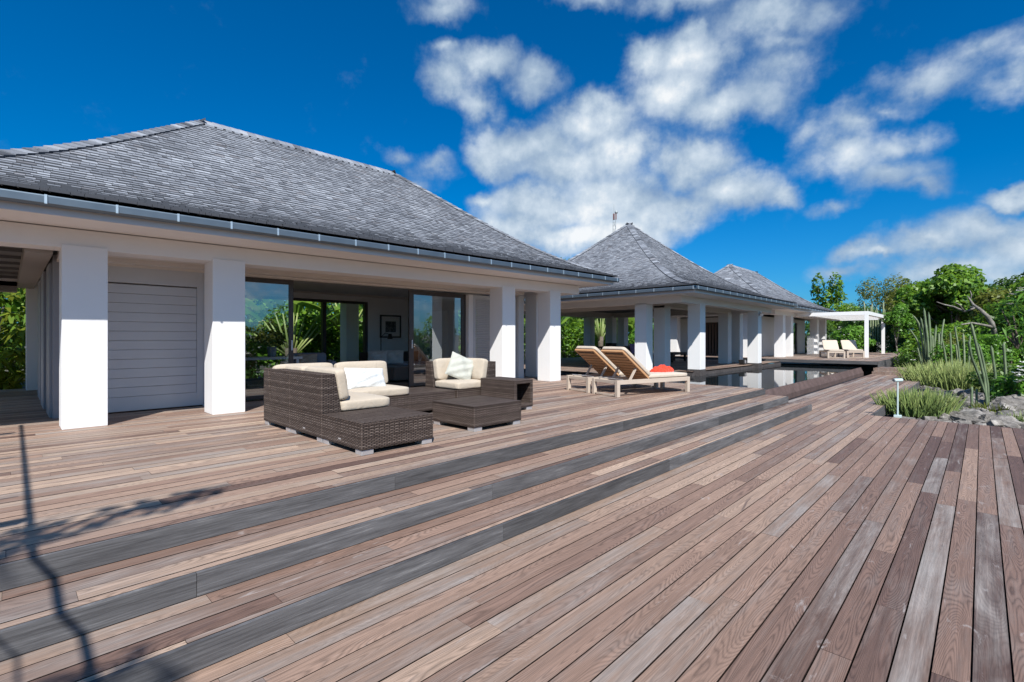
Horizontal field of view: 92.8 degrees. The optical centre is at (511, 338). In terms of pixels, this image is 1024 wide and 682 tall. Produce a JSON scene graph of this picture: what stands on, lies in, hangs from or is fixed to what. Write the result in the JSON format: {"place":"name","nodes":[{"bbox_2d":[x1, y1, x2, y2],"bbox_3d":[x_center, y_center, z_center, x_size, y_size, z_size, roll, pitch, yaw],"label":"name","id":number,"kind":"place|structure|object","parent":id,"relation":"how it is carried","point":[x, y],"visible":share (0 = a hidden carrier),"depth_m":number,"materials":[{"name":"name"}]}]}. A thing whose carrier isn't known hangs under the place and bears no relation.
{"place":"outdoors","nodes":[
{"label":"outdoors","id":0,"kind":"place"},
{"bbox_2d":[458,310,477,356],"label":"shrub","id":1,"kind":"object","parent":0,"point":[459,331],"visible":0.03,"depth_m":31.36,"materials":[{"name":"green plant"}]},
{"bbox_2d":[5,335,992,418],"bbox_3d":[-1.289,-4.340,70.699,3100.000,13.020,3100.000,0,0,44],"label":"ground","id":2,"kind":"structure","parent":0,"point":[867,369],"depth_m":32.41,"materials":[{"name":"soil"}]},
{"bbox_2d":[0,297,24,384],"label":"tree","id":3,"kind":"object","parent":2,"relation":"on","point":[11,346],"depth_m":19.11,"materials":[{"name":"green plant"}]},
{"bbox_2d":[0,288,25,389],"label":"mango tree","id":4,"kind":"object","parent":2,"relation":"on","point":[12,377],"visible":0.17,"depth_m":12.53,"materials":[{"name":"green plant"}]},
{"bbox_2d":[0,288,25,369],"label":"shrub","id":5,"kind":"object","parent":2,"relation":"on","point":[15,308],"visible":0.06,"depth_m":17.08,"materials":[{"name":"green plant"}]},
{"bbox_2d":[1,320,262,378],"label":"shrub","id":6,"kind":"object","parent":2,"relation":"on","point":[248,372],"visible":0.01,"depth_m":17.64,"materials":[{"name":"green plant"}]},
{"bbox_2d":[7,295,304,376],"bbox_3d":[-12.897,-1.124,19.594,4.086,5.825,10.438,0,0,44],"label":"shrub","id":7,"kind":"object","parent":2,"relation":"on","point":[248,317],"visible":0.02,"depth_m":20.72,"materials":[{"name":"green plant"}]},
{"bbox_2d":[245,298,362,377],"bbox_3d":[-8.665,-0.120,20.144,3.303,3.795,7.467,0,0,44],"label":"shrub","id":8,"kind":"object","parent":2,"relation":"on","point":[332,335],"visible":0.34,"depth_m":19.16,"materials":[{"name":"green plant"}]},
{"bbox_2d":[245,298,362,355],"bbox_3d":[-8.267,-0.259,17.921,5.833,3.817,1.184,0,0,-29],"label":"fan palm","id":9,"kind":"object","parent":2,"relation":"on","point":[249,303],"visible":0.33,"depth_m":17.93,"materials":[{"name":"green plant"}]},
{"bbox_2d":[245,301,362,372],"bbox_3d":[-8.923,-1.151,25.066,3.560,5.997,10.215,0,0,44],"label":"shrub","id":10,"kind":"object","parent":2,"relation":"on","point":[360,305],"visible":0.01,"depth_m":24.21,"materials":[{"name":"green plant"}]},
{"bbox_2d":[287,300,362,330],"bbox_3d":[-6.419,-0.548,19.090,1.075,4.397,5.363,0,0,30],"label":"fan palm","id":11,"kind":"object","parent":2,"relation":"on","point":[310,305],"visible":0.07,"depth_m":18.33,"materials":[{"name":"green plant"}]},
{"bbox_2d":[318,321,362,362],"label":"shrub","id":12,"kind":"object","parent":2,"relation":"on","point":[335,348],"depth_m":22.12,"materials":[{"name":"green plant"}]},
{"bbox_2d":[524,322,563,359],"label":"shrub","id":13,"kind":"object","parent":2,"relation":"on","point":[524,338],"visible":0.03,"depth_m":28.72,"materials":[{"name":"green plant"}]},
{"bbox_2d":[524,316,569,326],"bbox_3d":[2.413,-0.505,31.773,1.189,4.310,6.159,0,0,32],"label":"fan palm","id":14,"kind":"object","parent":2,"relation":"on","point":[564,319],"visible":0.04,"depth_m":32.81,"materials":[{"name":"green plant"}]},
{"bbox_2d":[524,317,604,357],"bbox_3d":[4.490,-0.355,38.620,4.020,4.329,12.311,0,0,44],"label":"shrub","id":15,"kind":"object","parent":2,"relation":"on","point":[573,334],"visible":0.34,"depth_m":37.48,"materials":[{"name":"green plant"}]},
{"bbox_2d":[578,318,604,350],"bbox_3d":[6.480,-0.715,36.144,1.316,4.729,6.798,0,0,42],"label":"fan palm","id":16,"kind":"object","parent":2,"relation":"on","point":[600,335],"visible":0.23,"depth_m":35.88,"materials":[{"name":"green plant"}]},
{"bbox_2d":[628,328,634,345],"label":"shrub","id":17,"kind":"object","parent":2,"relation":"on","point":[631,339],"visible":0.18,"depth_m":37.36,"materials":[{"name":"green plant"}]},
{"bbox_2d":[628,318,634,329],"bbox_3d":[9.983,-0.630,40.304,1.132,4.560,6.278,0,0,15],"label":"fan palm","id":18,"kind":"object","parent":2,"relation":"on","point":[631,321],"visible":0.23,"depth_m":38.84,"materials":[{"name":"green plant"}]},
{"bbox_2d":[245,378,1023,681],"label":"deck substructure","id":19,"kind":"object","parent":2,"relation":"on","point":[255,379],"depth_m":3.28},
{"bbox_2d":[0,373,761,563],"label":"deck","id":20,"kind":"structure","parent":19,"relation":"on","point":[123,474],"depth_m":4.71,"materials":[{"name":"brown wood"}]},
{"bbox_2d":[264,363,352,431],"bbox_3d":[-2.719,0.744,6.575,0.883,0.811,0.888,0,0,44],"label":"sofa module","id":21,"kind":"object","parent":20,"relation":"on","point":[276,394],"visible":0.33,"depth_m":6.26,"materials":[{"name":"brown wicker"}]},
{"bbox_2d":[0,118,618,429],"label":"villa","id":22,"kind":"object","parent":20,"relation":"on","point":[140,266],"visible":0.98,"depth_m":8.19,"materials":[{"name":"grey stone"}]},
{"bbox_2d":[245,277,292,399],"bbox_3d":[-4.828,-0.010,8.989,0.080,2.280,1.560,0,0,44],"label":"sliding door","id":23,"kind":"structure","parent":22,"relation":"in","point":[247,279],"depth_m":9.49,"materials":[{"name":"grey metal"}]},
{"bbox_2d":[245,356,302,363],"bbox_3d":[-5.601,0.775,10.471,0.700,0.750,1.900,0,0,44],"label":"console table","id":24,"kind":"object","parent":22,"relation":"on","point":[296,358],"visible":0.23,"depth_m":10.55,"materials":[{"name":"grey paint"}]},
{"bbox_2d":[255,329,285,356],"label":"vase plant","id":25,"kind":"object","parent":24,"relation":"on","point":[272,338],"visible":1,"depth_m":10.62,"materials":[{"name":"green plant"}]},
{"bbox_2d":[279,353,335,364],"bbox_3d":[-4.898,0.690,11.687,1.220,0.680,0.880,0,0,-26],"label":"armchair","id":26,"kind":"object","parent":22,"relation":"on","point":[321,357],"visible":0.22,"depth_m":12.02,"materials":[{"name":"grey fabric"}]},
{"bbox_2d":[297,354,316,362],"bbox_3d":[-4.897,0.552,11.669,0.448,0.398,0.183,0,-25,-26],"label":"cushion","id":27,"kind":"object","parent":26,"relation":"on","point":[309,358],"visible":0.49,"depth_m":11.65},
{"bbox_2d":[380,315,400,337],"bbox_3d":[-4.098,-0.410,16.453,0.040,0.760,0.800,0,0,44],"label":"picture frame","id":28,"kind":"object","parent":22,"relation":"attached to","point":[390,324],"visible":0.89,"depth_m":16.44,"materials":[{"name":"black plastic"}]},
{"bbox_2d":[359,351,425,380],"bbox_3d":[-3.051,0.750,14.124,2.000,0.700,2.100,0,0,44],"label":"bed","id":29,"kind":"object","parent":22,"relation":"in","point":[397,371],"visible":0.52,"depth_m":13.26,"materials":[{"name":"fabric"}]},
{"bbox_2d":[368,350,387,363],"bbox_3d":[-3.786,0.530,13.722,0.547,0.418,0.204,0,-20,-11],"label":"pillow","id":30,"kind":"object","parent":29,"relation":"on","point":[377,355],"visible":0.79,"depth_m":13.68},
{"bbox_2d":[384,350,403,363],"bbox_3d":[-3.404,0.531,14.049,0.547,0.418,0.202,0,-20,-11],"label":"pillow","id":31,"kind":"object","parent":29,"relation":"on","point":[394,356],"visible":0.83,"depth_m":14.00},
{"bbox_2d":[408,290,465,386],"bbox_3d":[-1.823,-0.010,12.106,0.080,2.280,1.740,0,0,44],"label":"sliding door","id":32,"kind":"structure","parent":22,"relation":"in","point":[411,293],"depth_m":11.56,"materials":[{"name":"grey metal"}]},
{"bbox_2d":[431,311,447,360],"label":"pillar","id":33,"kind":"structure","parent":22,"relation":"in","point":[439,319],"depth_m":16.43,"materials":[{"name":"paint"}]},
{"bbox_2d":[290,366,389,442],"bbox_3d":[-2.096,0.744,5.970,0.885,0.811,0.894,0,0,44],"label":"sofa module","id":34,"kind":"object","parent":20,"relation":"on","point":[316,392],"visible":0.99,"depth_m":5.59,"materials":[{"name":"brown wicker"}]},
{"bbox_2d":[333,361,408,408],"bbox_3d":[-2.115,0.744,7.202,0.883,0.811,0.888,0,0,44],"label":"sofa module","id":35,"kind":"object","parent":20,"relation":"on","point":[397,396],"visible":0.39,"depth_m":7.09,"materials":[{"name":"cream cushion fabric"},{"name":"white pillow fabric"}]},
{"bbox_2d":[344,368,385,388],"bbox_3d":[-2.105,0.572,7.030,0.597,0.338,0.202,4,-33,-42],"label":"pillow","id":36,"kind":"object","parent":35,"relation":"on","point":[363,377],"visible":0.91,"depth_m":6.95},
{"bbox_2d":[322,406,432,455],"bbox_3d":[-1.482,0.989,5.364,0.866,0.322,0.874,0,0,44],"label":"sofa module","id":37,"kind":"object","parent":20,"relation":"on","point":[363,432],"visible":1,"depth_m":5.10,"materials":[{"name":"brown wicker"}]},
{"bbox_2d":[406,387,454,410],"bbox_3d":[-1.525,0.989,7.826,0.866,0.322,0.870,0,0,44],"label":"sofa module","id":38,"kind":"object","parent":20,"relation":"on","point":[421,398],"visible":0.47,"depth_m":7.49,"materials":[{"name":"brown wicker"}]},
{"bbox_2d":[426,358,495,397],"bbox_3d":[-0.887,0.744,8.475,0.883,0.811,0.866,0,0,44],"label":"sofa module","id":39,"kind":"object","parent":20,"relation":"on","point":[436,375],"visible":0.65,"depth_m":8.30,"materials":[{"name":"fabric"}]},
{"bbox_2d":[445,352,473,379],"bbox_3d":[-0.872,0.493,8.340,0.458,0.458,0.201,25,-35,-15],"label":"pillow","id":40,"kind":"object","parent":39,"relation":"on","point":[460,366],"visible":0.93,"depth_m":8.27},
{"bbox_2d":[432,395,520,431],"bbox_3d":[-0.473,0.993,6.576,0.850,0.314,0.858,0,0,44],"label":"coffee table","id":41,"kind":"object","parent":20,"relation":"on","point":[475,413],"visible":1,"depth_m":6.30,"materials":[{"name":"brown wicker"}]},
{"bbox_2d":[481,376,532,409],"bbox_3d":[-0.094,0.905,8.071,0.800,0.490,0.430,0,0,44],"label":"side table","id":42,"kind":"object","parent":20,"relation":"on","point":[521,389],"visible":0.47,"depth_m":7.93,"materials":[{"name":"brown wicker"}]},
{"bbox_2d":[566,346,657,392],"bbox_3d":[2.316,0.656,11.140,2.070,0.988,0.780,0,0,-30],"label":"sun lounger","id":43,"kind":"object","parent":20,"relation":"on","point":[599,361],"visible":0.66,"depth_m":10.79,"materials":[{"name":"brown wood"}]},
{"bbox_2d":[592,346,689,397],"bbox_3d":[2.761,0.656,10.358,2.070,0.988,0.780,0,0,-30],"label":"sun lounger","id":44,"kind":"object","parent":20,"relation":"on","point":[628,365],"visible":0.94,"depth_m":10.08,"materials":[{"name":"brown wood"}]},
{"bbox_2d":[650,364,673,371],"bbox_3d":[3.264,0.644,10.619,0.667,0.162,0.324,0,0,-30],"label":"towel","id":45,"kind":"object","parent":44,"relation":"on","point":[661,368],"visible":0.98,"depth_m":10.52,"materials":[{"name":"red fabric"}]},
{"bbox_2d":[0,382,811,681],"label":"step risers","id":46,"kind":"object","parent":19,"relation":"on","point":[168,666],"visible":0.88,"depth_m":3.09,"materials":[{"name":"wood"}]},
{"bbox_2d":[0,395,809,681],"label":"deck steps","id":47,"kind":"structure","parent":46,"relation":"attached to","point":[98,653],"depth_m":3.00,"materials":[{"name":"brown wood"}]},
{"bbox_2d":[171,410,1023,681],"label":"deck","id":48,"kind":"structure","parent":19,"relation":"on","point":[791,550],"depth_m":3.08,"materials":[{"name":"brown wood"}]},
{"bbox_2d":[628,317,653,349],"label":"shrub","id":49,"kind":"object","parent":2,"relation":"on","point":[629,333],"visible":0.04,"depth_m":38.88,"materials":[{"name":"green plant"}]},
{"bbox_2d":[524,363,780,375],"bbox_3d":[5.453,1.400,19.582,17.061,0.400,7.661,0,0,-7],"label":"pavilion deck edge","id":50,"kind":"object","parent":2,"relation":"on","point":[714,371],"visible":0.12,"depth_m":19.05,"materials":[{"name":"stone"}]},
{"bbox_2d":[524,357,777,373],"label":"pavilion deck","id":51,"kind":"structure","parent":50,"relation":"on","point":[577,364],"depth_m":20.86,"materials":[{"name":"wood"}]},
{"bbox_2d":[524,222,797,375],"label":"pavilion","id":52,"kind":"structure","parent":51,"relation":"on","point":[660,283],"depth_m":19.11,"materials":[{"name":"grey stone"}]},
{"bbox_2d":[653,355,910,366],"bbox_3d":[17.467,1.232,27.427,11.118,0.416,22.484,0,0,85],"label":"terrace edge","id":53,"kind":"object","parent":2,"relation":"on","point":[886,363],"visible":0.43,"depth_m":23.58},
{"bbox_2d":[793,320,834,353],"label":"shrub","id":54,"kind":"object","parent":2,"relation":"on","point":[829,326],"visible":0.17,"depth_m":46.12,"materials":[{"name":"green plant"}]},
{"bbox_2d":[765,367,863,400],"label":"pool edge","id":55,"kind":"structure","parent":2,"relation":"on","point":[798,389],"depth_m":15.47,"materials":[{"name":"wood"}]},
{"bbox_2d":[810,272,847,309],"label":"tree","id":56,"kind":"object","parent":2,"relation":"on","point":[830,290],"visible":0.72,"depth_m":51.62,"materials":[{"name":"green plant"}]},
{"bbox_2d":[826,302,869,338],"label":"tree","id":57,"kind":"object","parent":2,"relation":"on","point":[847,308],"visible":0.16,"depth_m":49.09,"materials":[{"name":"green plant"}]},
{"bbox_2d":[830,324,875,350],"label":"shrub","id":58,"kind":"object","parent":2,"relation":"on","point":[848,332],"visible":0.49,"depth_m":35.64,"materials":[{"name":"green plant"}]},
{"bbox_2d":[829,305,888,344],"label":"tree","id":59,"kind":"object","parent":2,"relation":"on","point":[840,325],"visible":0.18,"depth_m":46.35,"materials":[{"name":"green plant"}]},
{"bbox_2d":[862,331,880,352],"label":"shrub","id":60,"kind":"object","parent":2,"relation":"on","point":[873,349],"visible":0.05,"depth_m":41.91,"materials":[{"name":"green plant"}]},
{"bbox_2d":[863,302,885,344],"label":"cactus","id":61,"kind":"object","parent":2,"relation":"on","point":[876,311],"visible":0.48,"depth_m":40.15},
{"bbox_2d":[855,274,909,313],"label":"tree","id":62,"kind":"object","parent":2,"relation":"on","point":[888,299],"visible":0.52,"depth_m":50.02,"materials":[{"name":"green plant"}]},
{"bbox_2d":[851,308,919,343],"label":"tree","id":63,"kind":"object","parent":2,"relation":"on","point":[888,331],"visible":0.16,"depth_m":41.39,"materials":[{"name":"green plant"}]},
{"bbox_2d":[878,303,916,364],"bbox_3d":[23.740,-0.147,29.984,1.694,4.003,1.682,0,0,-35],"label":"tree","id":64,"kind":"object","parent":2,"relation":"on","point":[900,320],"visible":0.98,"depth_m":29.70,"materials":[{"name":"green plant"}]},
{"bbox_2d":[880,330,916,352],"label":"shrub","id":65,"kind":"object","parent":2,"relation":"on","point":[891,348],"visible":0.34,"depth_m":37.79,"materials":[{"name":"green plant"}]},
{"bbox_2d":[898,346,921,368],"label":"shrub","id":66,"kind":"object","parent":2,"relation":"on","point":[908,359],"visible":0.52,"depth_m":23.37,"materials":[{"name":"green plant"}]},
{"bbox_2d":[892,327,940,366],"bbox_3d":[20.437,0.663,24.580,2.653,2.543,2.025,0,0,-1],"label":"shrub","id":67,"kind":"object","parent":2,"relation":"on","point":[906,348],"visible":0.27,"depth_m":24.48,"materials":[{"name":"green plant"}]},
{"bbox_2d":[869,385,967,417],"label":"ornamental grass","id":68,"kind":"object","parent":2,"relation":"on","point":[927,403],"visible":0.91,"depth_m":11.08,"materials":[{"name":"plant"}]},
{"bbox_2d":[910,309,941,367],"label":"cactus","id":69,"kind":"object","parent":2,"relation":"on","point":[928,346],"visible":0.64,"depth_m":21.39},
{"bbox_2d":[871,381,1001,430],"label":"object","id":70,"kind":"object","parent":2,"relation":"on","point":[881,411],"visible":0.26,"depth_m":11.10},
{"bbox_2d":[892,378,902,417],"bbox_3d":[7.638,1.177,9.653,0.211,0.772,0.139,0,0,-35],"label":"path light","id":71,"kind":"object","parent":70,"relation":"on","point":[897,380],"visible":1,"depth_m":9.64,"materials":[{"name":"metal"}]},
{"bbox_2d":[893,263,989,331],"bbox_3d":[31.885,-1.736,36.170,5.521,7.269,8.237,0,0,44],"label":"tree","id":72,"kind":"object","parent":2,"relation":"on","point":[954,283],"visible":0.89,"depth_m":34.51,"materials":[{"name":"green plant"}]},
{"bbox_2d":[918,331,968,365],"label":"shrub","id":73,"kind":"object","parent":2,"relation":"on","point":[953,340],"visible":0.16,"depth_m":21.56,"materials":[{"name":"green plant"}]},
{"bbox_2d":[913,320,990,359],"bbox_3d":[24.178,0.416,26.799,3.334,2.868,7.556,0,0,44],"label":"bush","id":74,"kind":"object","parent":2,"relation":"on","point":[948,328],"visible":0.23,"depth_m":25.53,"materials":[{"name":"green plant"}]},
{"bbox_2d":[894,357,1012,391],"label":"ornamental grass","id":75,"kind":"object","parent":2,"relation":"on","point":[948,377],"visible":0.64,"depth_m":17.46,"materials":[{"name":"plant"}]},
{"bbox_2d":[940,319,970,367],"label":"cactus","id":76,"kind":"object","parent":2,"relation":"on","point":[956,346],"visible":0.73,"depth_m":18.99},
{"bbox_2d":[892,388,1023,428],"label":"rubble","id":77,"kind":"object","parent":2,"relation":"on","point":[999,423],"visible":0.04,"depth_m":10.24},
{"bbox_2d":[948,413,972,420],"bbox_3d":[9.845,1.776,10.687,0.378,0.243,0.558,0,0,-6],"label":"rock","id":78,"kind":"object","parent":2,"relation":"on","point":[954,417],"visible":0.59,"depth_m":10.64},
{"bbox_2d":[929,338,996,367],"bbox_3d":[18.533,0.950,20.071,2.094,1.951,2.503,0,0,44],"label":"shrub","id":79,"kind":"object","parent":2,"relation":"on","point":[974,353],"visible":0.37,"depth_m":20.15,"materials":[{"name":"green plant"}]},
{"bbox_2d":[955,389,974,396],"bbox_3d":[13.468,1.724,14.506,0.609,0.472,0.666,-3,-5,30],"label":"rock","id":80,"kind":"object","parent":2,"relation":"on","point":[964,392],"visible":0.27,"depth_m":14.31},
{"bbox_2d":[959,409,985,418],"bbox_3d":[10.158,1.772,10.810,0.662,0.243,1.227,-13,-1,44],"label":"rock","id":81,"kind":"object","parent":2,"relation":"on","point":[972,413],"visible":0.28,"depth_m":10.81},
{"bbox_2d":[967,323,989,407],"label":"cactus","id":82,"kind":"object","parent":2,"relation":"on","point":[984,383],"visible":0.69,"depth_m":11.87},
{"bbox_2d":[946,284,1010,322],"bbox_3d":[35.033,-1.075,36.258,6.785,5.851,5.251,0,0,-14],"label":"tree","id":83,"kind":"object","parent":2,"relation":"on","point":[991,289],"visible":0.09,"depth_m":35.30,"materials":[{"name":"green plant"}]},
{"bbox_2d":[971,418,985,423],"bbox_3d":[9.964,1.792,10.410,0.232,0.180,0.268,0,0,-27],"label":"rock","id":84,"kind":"object","parent":2,"relation":"on","point":[974,420],"visible":0.6,"depth_m":10.37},
{"bbox_2d":[965,407,995,413],"bbox_3d":[10.799,1.775,11.090,0.721,0.273,1.350,5,11,15],"label":"rock","id":85,"kind":"object","parent":2,"relation":"on","point":[983,410],"visible":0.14,"depth_m":11.24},
{"bbox_2d":[978,414,990,420],"bbox_3d":[10.215,1.777,10.511,0.249,0.305,0.402,-5,-5,29],"label":"rock","id":86,"kind":"object","parent":2,"relation":"on","point":[984,417],"visible":0.42,"depth_m":10.41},
{"bbox_2d":[945,334,1023,366],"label":"hedge","id":87,"kind":"object","parent":2,"relation":"on","point":[988,338],"visible":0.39,"depth_m":20.93,"materials":[{"name":"green plant"}]},
{"bbox_2d":[964,363,1015,394],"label":"shrub","id":88,"kind":"object","parent":2,"relation":"on","point":[990,379],"visible":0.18,"depth_m":15.47,"materials":[{"name":"green plant"}]},
{"bbox_2d":[966,401,1022,412],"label":"succulent clump","id":89,"kind":"object","parent":2,"relation":"on","point":[984,406],"visible":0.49,"depth_m":11.42,"materials":[{"name":"green plant"}]},
{"bbox_2d":[966,276,1023,360],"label":"tree","id":90,"kind":"object","parent":2,"relation":"on","point":[990,312],"visible":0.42,"depth_m":23.00,"materials":[{"name":"green plant"}]},
{"bbox_2d":[937,291,999,350],"bbox_3d":[21.892,-0.839,23.280,3.680,2.964,1.864,0,0,-12],"label":"dead branch","id":91,"kind":"object","parent":90,"relation":"attached to","point":[991,325],"visible":0.91,"depth_m":22.54,"materials":[{"name":"wood"}]},
{"bbox_2d":[968,281,1022,325],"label":"tree","id":92,"kind":"object","parent":2,"relation":"on","point":[983,298],"visible":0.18,"depth_m":30.08,"materials":[{"name":"green plant"}]},
{"bbox_2d":[990,342,1006,396],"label":"cactus","id":93,"kind":"object","parent":2,"relation":"on","point":[1004,359],"visible":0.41,"depth_m":14.42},
{"bbox_2d":[985,415,1022,428],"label":"rock","id":94,"kind":"object","parent":2,"relation":"on","point":[1009,421],"visible":0.52,"depth_m":10.22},
{"bbox_2d":[987,396,1023,411],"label":"rock","id":95,"kind":"object","parent":2,"relation":"on","point":[1011,403],"visible":0.39,"depth_m":11.38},
{"bbox_2d":[989,272,1023,288],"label":"tree","id":96,"kind":"object","parent":2,"relation":"on","point":[1005,282],"visible":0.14,"depth_m":40.24,"materials":[{"name":"green plant"}]},
{"bbox_2d":[990,284,1023,352],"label":"shrub","id":97,"kind":"object","parent":2,"relation":"on","point":[1016,342],"visible":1,"depth_m":13.04,"materials":[{"name":"green plant"}]},
{"bbox_2d":[990,361,1023,401],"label":"shrub","id":98,"kind":"object","parent":2,"relation":"on","point":[1014,384],"visible":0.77,"depth_m":12.68,"materials":[{"name":"green plant"}]},
{"bbox_2d":[996,410,1023,419],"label":"rock","id":99,"kind":"object","parent":2,"relation":"on","point":[1011,412],"visible":0.26,"depth_m":10.60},
{"bbox_2d":[998,410,1023,421],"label":"succulent clump","id":100,"kind":"object","parent":2,"relation":"on","point":[1020,419],"visible":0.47,"depth_m":10.36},
{"bbox_2d":[1005,394,1023,398],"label":"rock","id":101,"kind":"object","parent":2,"relation":"on","point":[1016,396],"visible":0.19,"depth_m":12.31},
{"bbox_2d":[0,0,1023,333],"label":"sky","id":102,"kind":"structure","parent":0,"point":[789,142],"materials":[{"name":"blue"}]},
{"bbox_2d":[670,352,685,361],"bbox_3d":[8.110,0.920,24.547,0.700,0.460,1.900,0,0,39],"label":"bench","id":103,"kind":"object","parent":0,"point":[672,354],"visible":0.72,"depth_m":24.30,"materials":[{"name":"brown wood"}]},
{"bbox_2d":[564,363,864,389],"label":"pool water","id":104,"kind":"structure","parent":0,"point":[770,377],"depth_m":17.17,"materials":[{"name":"black liquid"}]},
{"bbox_2d":[653,264,837,356],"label":"house","id":105,"kind":"structure","parent":0,"point":[777,332],"depth_m":29.61,"materials":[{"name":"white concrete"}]},
{"bbox_2d":[653,352,899,361],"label":"terrace","id":106,"kind":"structure","parent":0,"point":[876,357],"depth_m":27.77,"materials":[{"name":"brown wood"}]},
{"bbox_2d":[819,340,844,357],"bbox_3d":[17.164,0.550,26.151,0.780,0.940,2.070,0,0,22],"label":"sun lounger","id":107,"kind":"object","parent":106,"relation":"on","point":[830,346],"visible":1,"depth_m":26.31,"materials":[{"name":"fabric"}]},
{"bbox_2d":[797,311,884,357],"bbox_3d":[21.000,-0.225,30.503,3.390,2.490,9.270,0,0,44],"label":"pergola","id":108,"kind":"object","parent":106,"relation":"on","point":[866,316],"visible":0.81,"depth_m":27.88,"materials":[{"name":"white paint"}]},
{"bbox_2d":[838,340,864,357],"bbox_3d":[18.520,0.550,26.651,0.780,0.940,2.070,0,0,22],"label":"sun lounger","id":109,"kind":"object","parent":106,"relation":"on","point":[849,346],"visible":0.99,"depth_m":26.76,"materials":[{"name":"fabric"}]},
{"bbox_2d":[788,374,918,414],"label":"wooden deck","id":110,"kind":"structure","parent":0,"point":[853,397],"depth_m":13.35,"materials":[{"name":"wood"}]},
{"bbox_2d":[872,367,906,375],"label":"terrace steps","id":111,"kind":"structure","parent":110,"relation":"on","point":[883,370],"depth_m":21.09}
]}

